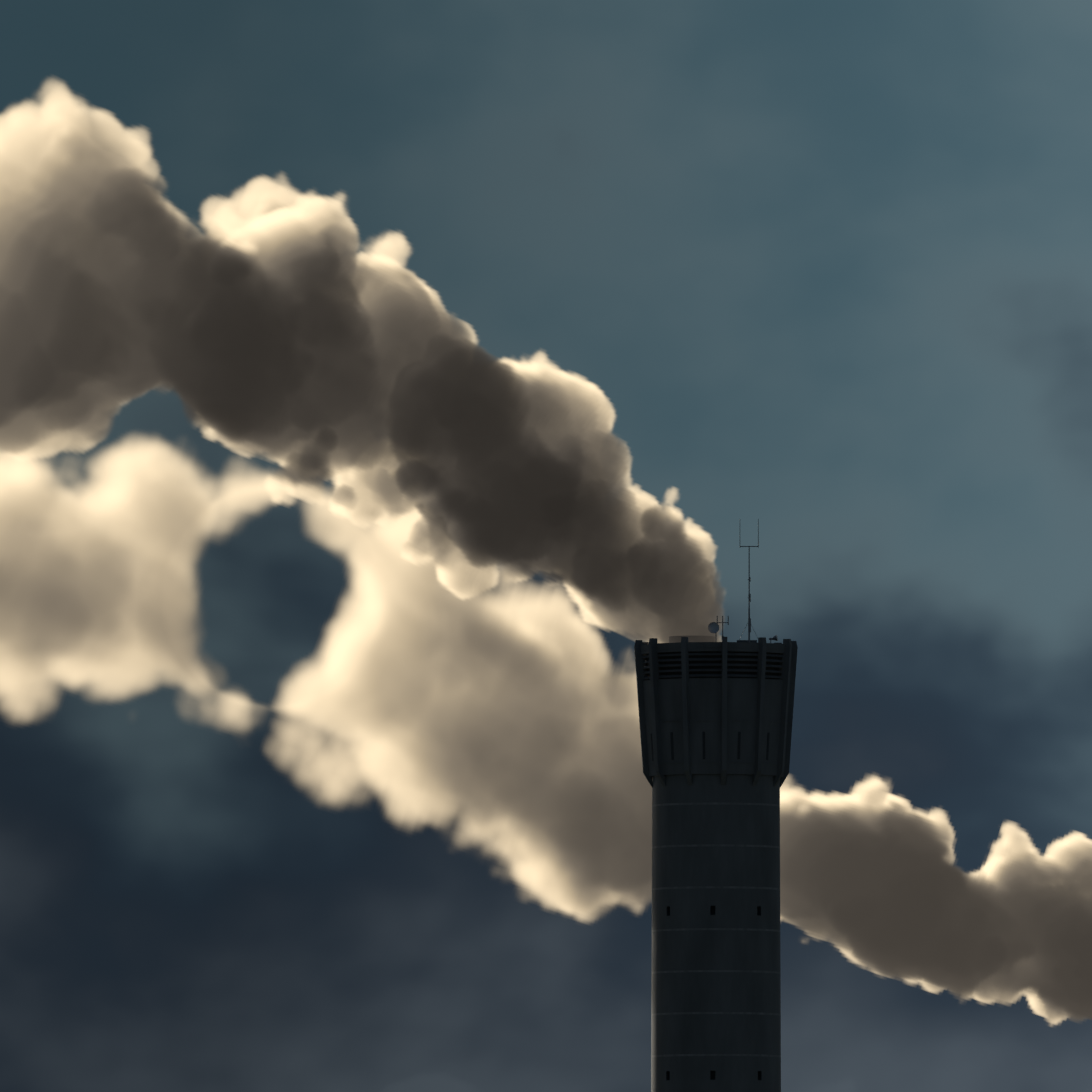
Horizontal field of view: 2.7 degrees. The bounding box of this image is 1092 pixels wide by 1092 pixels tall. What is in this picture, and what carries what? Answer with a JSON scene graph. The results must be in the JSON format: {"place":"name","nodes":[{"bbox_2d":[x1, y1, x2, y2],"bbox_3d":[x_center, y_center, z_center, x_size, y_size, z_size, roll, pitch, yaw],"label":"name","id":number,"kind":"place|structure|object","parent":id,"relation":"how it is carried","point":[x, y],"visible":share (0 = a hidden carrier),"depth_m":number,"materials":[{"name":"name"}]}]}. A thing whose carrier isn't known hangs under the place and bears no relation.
{"place":"outdoors","nodes":[
{"label":"outdoors","id":0,"kind":"place"},
{"bbox_2d":[0,0,1091,1091],"label":"sky","id":1,"kind":"structure","parent":0,"point":[376,376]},
{"bbox_2d":[634,636,797,1091],"bbox_3d":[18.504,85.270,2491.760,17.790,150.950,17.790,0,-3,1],"label":"chimney","id":2,"kind":"object","parent":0,"point":[715,720],"visible":1,"depth_m":2488.34,"materials":[{"name":"concrete"}]},
{"bbox_2d":[708,622,718,641],"bbox_3d":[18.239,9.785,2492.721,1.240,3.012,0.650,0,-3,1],"label":"microwave dish","id":3,"kind":"object","parent":2,"relation":"on","point":[713,627],"visible":1,"depth_m":2492.55,"materials":[{"name":"grey metal"}]},
{"bbox_2d":[717,616,728,636],"bbox_3d":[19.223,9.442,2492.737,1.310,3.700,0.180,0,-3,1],"label":"sector antenna","id":4,"kind":"object","parent":2,"relation":"on","point":[722,622],"visible":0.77,"depth_m":2492.76,"materials":[{"name":"grey metal"}]},
{"bbox_2d":[739,519,758,641],"bbox_3d":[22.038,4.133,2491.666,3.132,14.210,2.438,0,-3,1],"label":"antenna mast","id":5,"kind":"object","parent":2,"relation":"on","point":[749,618],"visible":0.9,"depth_m":2491.77,"materials":[{"name":"grey metal"}]},
{"bbox_2d":[769,635,777,642],"bbox_3d":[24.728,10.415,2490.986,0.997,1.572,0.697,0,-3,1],"label":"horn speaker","id":6,"kind":"object","parent":2,"relation":"on","point":[775,637],"visible":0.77,"depth_m":2490.92}
]}

